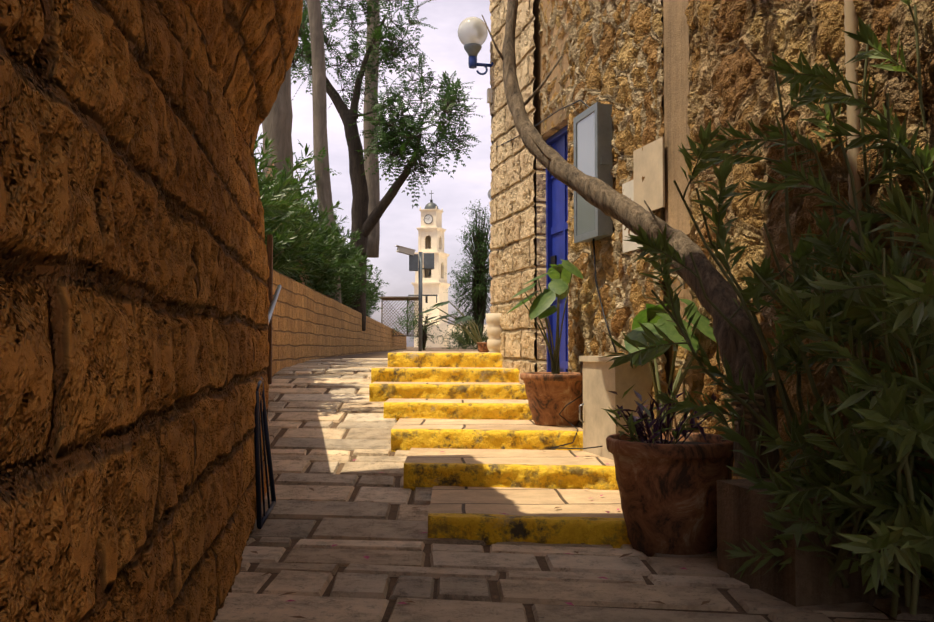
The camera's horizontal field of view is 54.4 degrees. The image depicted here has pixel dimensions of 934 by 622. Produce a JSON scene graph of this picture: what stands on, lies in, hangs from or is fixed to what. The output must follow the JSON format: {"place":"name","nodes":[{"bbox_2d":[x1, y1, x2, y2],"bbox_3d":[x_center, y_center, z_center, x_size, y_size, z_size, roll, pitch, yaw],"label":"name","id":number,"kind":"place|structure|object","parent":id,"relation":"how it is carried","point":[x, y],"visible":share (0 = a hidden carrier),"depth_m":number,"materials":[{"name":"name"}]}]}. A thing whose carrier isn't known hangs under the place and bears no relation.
{"place":"outdoors","nodes":[
{"label":"outdoors","id":0,"kind":"place"},
{"bbox_2d":[262,67,294,277],"bbox_3d":[-3.011,-1.867,14.469,0.588,4.434,0.499,0,-2,-1],"label":"palm trunk","id":1,"kind":"object","parent":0,"point":[277,124],"visible":0.21,"depth_m":14.32,"materials":[{"name":"plant"}]},
{"bbox_2d":[254,0,491,346],"label":"sky","id":2,"kind":"structure","parent":0,"point":[399,222],"materials":[{"name":"white"}]},
{"bbox_2d":[411,206,449,346],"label":"tower","id":3,"kind":"structure","parent":0,"point":[430,237],"materials":[{"name":"beige stone"}]},
{"bbox_2d":[424,215,431,222],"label":"clock faces","id":4,"kind":"object","parent":3,"relation":"attached to","point":[427,220],"visible":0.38,"depth_m":199.01,"materials":[{"name":"white"}]},
{"bbox_2d":[424,190,437,208],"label":"dome with cross","id":5,"kind":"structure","parent":3,"relation":"attached to","point":[431,205],"depth_m":199.90,"materials":[{"name":"grey metal"}]},
{"bbox_2d":[212,347,933,621],"bbox_3d":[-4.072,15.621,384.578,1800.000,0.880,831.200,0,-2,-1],"label":"ground","id":6,"kind":"structure","parent":0,"point":[542,563],"depth_m":4.57,"materials":[{"name":"grey stone"}]},
{"bbox_2d":[0,0,302,621],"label":"wall","id":7,"kind":"structure","parent":6,"relation":"on","point":[134,319],"depth_m":2.02,"materials":[{"name":"brown stone"}]},
{"bbox_2d":[254,377,275,528],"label":"metal rods","id":8,"kind":"object","parent":6,"relation":"on","point":[261,520],"visible":1,"depth_m":5.39,"materials":[{"name":"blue metal"}]},
{"bbox_2d":[268,315,273,389],"bbox_3d":[-2.107,0.545,8.093,0.507,2.286,4.954,0,-2,-9],"label":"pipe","id":9,"kind":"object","parent":6,"relation":"on","point":[272,350],"depth_m":10.41,"materials":[{"name":"metal"}]},
{"bbox_2d":[267,234,272,383],"bbox_3d":[-1.991,-0.010,9.183,0.050,1.480,0.455,0,-2,-9],"label":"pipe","id":10,"kind":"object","parent":9,"relation":"attached to","point":[270,278],"depth_m":8.98,"materials":[{"name":"metal"}]},
{"bbox_2d":[268,284,281,321],"bbox_3d":[-1.847,0.022,8.391,0.109,0.771,3.487,0,-2,-9],"label":"handrail","id":11,"kind":"object","parent":9,"relation":"attached to","point":[274,301],"visible":0.31,"depth_m":8.85,"materials":[{"name":"metal"}]},
{"bbox_2d":[273,270,406,375],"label":"wall","id":12,"kind":"structure","parent":6,"relation":"on","point":[328,327],"depth_m":14.63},
{"bbox_2d":[393,296,425,334],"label":"shrub","id":13,"kind":"object","parent":12,"relation":"on","point":[407,325],"visible":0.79,"depth_m":44.92,"materials":[{"name":"green plant"}]},
{"bbox_2d":[408,252,436,350],"bbox_3d":[-1.094,-0.210,22.521,0.720,2.520,0.220,0,-2,-1],"label":"cctv pole","id":14,"kind":"object","parent":6,"relation":"on","point":[428,262],"visible":0.96,"depth_m":22.48,"materials":[{"name":"grey metal"}]},
{"bbox_2d":[396,245,415,255],"bbox_3d":[-1.518,-1.492,22.425,0.492,0.242,0.170,1,-2,-21],"label":"cctv camera","id":15,"kind":"object","parent":14,"relation":"attached to","point":[405,250],"visible":0.96,"depth_m":22.36,"materials":[{"name":"grey metal"}]},
{"bbox_2d":[409,309,438,350],"bbox_3d":[-1.375,0.601,29.973,1.213,1.490,1.108,0,-2,-1],"label":"plant","id":16,"kind":"object","parent":6,"relation":"on","point":[432,337],"depth_m":29.83,"materials":[{"name":"green plant"}]},
{"bbox_2d":[371,367,519,382],"bbox_3d":[1.064,0.739,9.684,4.324,0.264,0.800,0,-2,8],"label":"step","id":17,"kind":"object","parent":6,"relation":"on","point":[437,374],"visible":0.25,"depth_m":9.52,"materials":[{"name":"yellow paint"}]},
{"bbox_2d":[388,351,504,367],"bbox_3d":[1.110,0.663,11.588,4.030,0.283,3.997,0,-2,-1],"label":"step","id":18,"kind":"object","parent":6,"relation":"on","point":[441,359],"visible":0.23,"depth_m":10.11,"materials":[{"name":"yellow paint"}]},
{"bbox_2d":[414,301,488,347],"bbox_3d":[0.222,0.201,11.649,1.753,0.668,1.298,-2,-3,43],"label":"plant","id":19,"kind":"object","parent":18,"relation":"on","point":[474,336],"visible":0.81,"depth_m":11.87,"materials":[{"name":"green plant"}]},
{"bbox_2d":[477,342,488,351],"bbox_3d":[0.205,0.439,10.810,0.188,0.130,0.188,0,-2,-1],"label":"pot","id":20,"kind":"object","parent":18,"relation":"on","point":[482,346],"visible":0.62,"depth_m":10.74,"materials":[{"name":"ceramic"}]},
{"bbox_2d":[486,313,502,352],"bbox_3d":[0.335,0.329,10.165,0.250,0.600,0.250,0,-2,-1],"label":"stone baluster","id":21,"kind":"object","parent":18,"relation":"on","point":[494,330],"visible":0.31,"depth_m":10.07,"materials":[{"name":"beige stone"}]},
{"bbox_2d":[369,382,527,401],"bbox_3d":[1.090,0.855,9.078,4.282,0.263,0.799,0,-2,8],"label":"step","id":22,"kind":"object","parent":6,"relation":"on","point":[381,391],"visible":0.19,"depth_m":8.90,"materials":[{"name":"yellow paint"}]},
{"bbox_2d":[417,324,487,346],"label":"wall","id":23,"kind":"structure","parent":6,"relation":"on","point":[437,332],"depth_m":174.82,"materials":[{"name":"grey"}]},
{"bbox_2d":[383,398,532,420],"bbox_3d":[1.198,0.970,8.411,4.096,0.263,0.894,0,-2,8],"label":"step","id":24,"kind":"object","parent":6,"relation":"on","point":[500,409],"visible":0.17,"depth_m":8.19,"materials":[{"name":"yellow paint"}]},
{"bbox_2d":[435,323,486,348],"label":"shrub","id":25,"kind":"object","parent":6,"relation":"on","point":[454,342],"visible":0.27,"depth_m":59.69,"materials":[{"name":"green plant"}]},
{"bbox_2d":[444,199,491,350],"bbox_3d":[0.395,-0.733,22.497,1.934,4.018,1.746,0,-2,-1],"label":"cypress","id":26,"kind":"object","parent":6,"relation":"on","point":[464,265],"depth_m":22.33,"materials":[{"name":"green plant"}]},
{"bbox_2d":[391,418,582,451],"bbox_3d":[1.283,1.074,7.496,4.004,0.264,1.288,0,-2,8],"label":"step","id":27,"kind":"object","parent":6,"relation":"on","point":[407,434],"visible":0.27,"depth_m":7.08,"materials":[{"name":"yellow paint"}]},
{"bbox_2d":[520,372,582,425],"bbox_3d":[0.748,0.734,7.602,0.608,0.430,0.608,0,-2,-1],"label":"flower pot","id":28,"kind":"object","parent":27,"relation":"on","point":[550,396],"depth_m":7.39,"materials":[{"name":"ceramic"}]},
{"bbox_2d":[506,259,582,373],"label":"alocasia","id":29,"kind":"object","parent":28,"relation":"in","point":[560,276],"depth_m":7.56,"materials":[{"name":"green plant"}]},
{"bbox_2d":[552,389,601,448],"bbox_3d":[0.828,0.758,6.951,0.410,0.530,0.909,0,-2,-1],"label":"cable","id":30,"kind":"object","parent":27,"relation":"on","point":[557,447],"visible":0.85,"depth_m":6.78,"materials":[{"name":"grey metal"}]},
{"bbox_2d":[403,448,618,490],"bbox_3d":[1.374,1.172,6.429,3.827,0.264,1.192,0,-2,8],"label":"step","id":31,"kind":"object","parent":6,"relation":"on","point":[515,468],"visible":0.29,"depth_m":6.08,"materials":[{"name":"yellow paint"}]},
{"bbox_2d":[428,486,630,547],"bbox_3d":[1.485,1.271,5.360,3.639,0.264,1.291,0,-2,8],"label":"step","id":32,"kind":"object","parent":6,"relation":"on","point":[578,516],"visible":0.31,"depth_m":5.01,"materials":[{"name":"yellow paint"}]},
{"bbox_3d":[1.285,1.015,5.945,0.428,0.360,0.428,0,-2,-1],"label":"pot","id":33,"kind":"object","parent":32,"relation":"on","visible":0},
{"bbox_2d":[624,299,716,431],"bbox_3d":[1.417,0.341,5.873,0.753,1.107,0.821,-1,-2,15],"label":"alocasia","id":34,"kind":"object","parent":33,"relation":"on","point":[647,317],"visible":0.38,"depth_m":5.80,"materials":[{"name":"green plant"}]},
{"bbox_2d":[251,421,917,618],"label":"litter","id":35,"kind":"object","parent":6,"relation":"on","point":[623,555],"visible":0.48,"depth_m":4.01,"materials":[{"name":"pink plant"}]},
{"bbox_2d":[579,356,653,459],"bbox_3d":[1.082,0.732,6.633,0.300,0.800,0.670,1,-2,-14],"label":"pedestal","id":36,"kind":"object","parent":6,"relation":"on","point":[600,380],"visible":0.54,"depth_m":6.46,"materials":[{"name":"metal"}]},
{"bbox_2d":[579,403,583,422],"bbox_3d":[0.865,0.770,6.862,0.040,0.152,0.016,1,-2,-14],"label":"cabinet handle","id":37,"kind":"object","parent":36,"relation":"attached to","point":[582,421],"visible":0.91,"depth_m":6.85,"materials":[{"name":"silver metal"}]},
{"bbox_2d":[482,0,779,477],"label":"leaning trunk","id":38,"kind":"object","parent":6,"relation":"on","point":[609,200],"visible":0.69,"depth_m":5.04,"materials":[{"name":"brown plant"}]},
{"bbox_2d":[731,392,777,426],"bbox_3d":[1.422,0.490,4.496,0.224,0.182,0.218,0,-2,-1],"label":"rope","id":39,"kind":"object","parent":38,"relation":"attached to","point":[756,410],"visible":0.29,"depth_m":4.41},
{"bbox_2d":[606,432,733,556],"bbox_3d":[1.088,0.965,4.794,0.698,0.590,0.698,0,-2,-1],"label":"pot","id":40,"kind":"object","parent":6,"relation":"on","point":[668,494],"visible":0.85,"depth_m":4.55,"materials":[{"name":"ceramic"}]},
{"bbox_2d":[601,384,708,443],"bbox_3d":[0.949,0.600,4.704,0.589,0.457,0.456,0,-2,-1],"label":"plant","id":41,"kind":"object","parent":40,"relation":"on","point":[631,427],"visible":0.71,"depth_m":4.65,"materials":[{"name":"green plant"}]},
{"bbox_2d":[609,378,716,443],"bbox_3d":[1.005,0.579,4.840,0.547,0.436,0.588,0,-2,-1],"label":"purple plant","id":42,"kind":"object","parent":40,"relation":"on","point":[657,426],"visible":0.77,"depth_m":4.77,"materials":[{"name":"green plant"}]},
{"bbox_2d":[489,0,933,599],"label":"building","id":43,"kind":"structure","parent":6,"relation":"on","point":[673,72],"depth_m":5.96,"materials":[{"name":"stone"}]},
{"bbox_2d":[468,56,493,74],"bbox_3d":[0.160,-2.839,10.538,0.289,0.200,0.100,1,-2,-14],"label":"lamp bracket","id":44,"kind":"object","parent":43,"relation":"attached to","point":[472,63],"visible":0.98,"depth_m":10.52,"materials":[{"name":"blue metal"}]},
{"bbox_2d":[464,43,481,56],"bbox_3d":[0.067,-3.065,10.524,0.210,0.250,0.207,0,-2,-1],"label":"lamp cup","id":45,"kind":"object","parent":44,"relation":"on","point":[472,49],"visible":0.65,"depth_m":10.46,"materials":[{"name":"white glass"}]},
{"bbox_2d":[458,17,487,44],"bbox_3d":[0.067,-3.236,10.531,0.350,0.339,0.350,0,-2,-1],"label":"lamp globe","id":46,"kind":"object","parent":45,"relation":"on","point":[472,30],"visible":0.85,"depth_m":10.40,"materials":[{"name":"white glass"}]},
{"bbox_2d":[487,88,492,102],"bbox_3d":[0.270,-2.498,10.547,0.064,0.160,0.070,1,-2,-14],"label":"junction box","id":47,"kind":"object","parent":43,"relation":"attached to","point":[489,95],"visible":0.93,"depth_m":10.51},
{"bbox_2d":[490,67,616,352],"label":"wall cables","id":48,"kind":"object","parent":43,"relation":"attached to","point":[593,239],"depth_m":7.30,"materials":[{"name":"grey metal"}]},
{"bbox_2d":[546,124,567,371],"bbox_3d":[0.925,-0.290,8.508,0.100,2.868,0.896,1,-2,-14],"label":"door","id":49,"kind":"structure","parent":43,"relation":"attached to","point":[556,216],"depth_m":8.72,"materials":[{"name":"blue wood"}]},
{"bbox_2d":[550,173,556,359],"bbox_3d":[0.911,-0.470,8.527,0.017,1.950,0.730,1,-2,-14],"label":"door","id":50,"kind":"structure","parent":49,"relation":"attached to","point":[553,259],"depth_m":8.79,"materials":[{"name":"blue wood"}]},
{"bbox_2d":[573,102,612,242],"bbox_3d":[1.017,-1.098,7.332,0.130,1.050,0.540,1,-2,-14],"label":"display case","id":51,"kind":"object","parent":43,"relation":"attached to","point":[592,135],"visible":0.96,"depth_m":7.18,"materials":[{"name":"grey paint"}]},
{"bbox_2d":[622,137,664,252],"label":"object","id":52,"kind":"object","parent":43,"relation":"attached to","point":[649,162],"visible":0.68,"depth_m":6.41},
{"bbox_2d":[844,0,865,442],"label":"conduit","id":53,"kind":"object","parent":43,"relation":"attached to","point":[851,26],"visible":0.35,"depth_m":4.23,"materials":[{"name":"beige"}]},
{"bbox_2d":[717,477,921,606],"bbox_3d":[1.548,1.036,4.056,0.600,0.490,0.630,1,-2,-14],"label":"planter","id":54,"kind":"object","parent":6,"relation":"on","point":[801,579],"visible":0.23,"depth_m":3.80,"materials":[{"name":"wood"}]},
{"bbox_2d":[602,0,933,616],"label":"oleander","id":55,"kind":"object","parent":54,"relation":"in","point":[900,521],"visible":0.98,"depth_m":3.70,"materials":[{"name":"green plant"}]},
{"label":"garden bed","id":56,"kind":"object","parent":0,"visible":0},
{"bbox_2d":[266,162,313,312],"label":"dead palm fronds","id":57,"kind":"object","parent":56,"relation":"on","point":[301,278],"visible":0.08,"depth_m":14.30,"materials":[{"name":"brown plant"}]},
{"bbox_2d":[253,132,388,316],"bbox_3d":[-3.382,-1.058,21.061,2.724,2.519,26.647,0,-2,-3],"label":"hedge","id":58,"kind":"object","parent":56,"relation":"on","point":[281,205],"visible":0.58,"depth_m":13.79,"materials":[{"name":"green plant"}]},
{"bbox_2d":[271,182,330,277],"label":"yucca blades","id":59,"kind":"object","parent":58,"relation":"on","point":[283,254],"visible":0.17,"depth_m":12.21,"materials":[{"name":"green plant"}]},
{"bbox_2d":[291,0,482,330],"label":"tree","id":60,"kind":"object","parent":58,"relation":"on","point":[387,61],"depth_m":24.52,"materials":[{"name":"green plant"}]},
{"bbox_2d":[307,0,379,302],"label":"tree trunks","id":61,"kind":"object","parent":56,"relation":"on","point":[320,142],"visible":0.56,"depth_m":20.02,"materials":[{"name":"grey plant"}]},
{"bbox_2d":[379,296,418,336],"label":"lattice","id":62,"kind":"object","parent":56,"relation":"on","point":[409,299],"visible":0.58,"depth_m":45.80,"materials":[{"name":"grey metal"}]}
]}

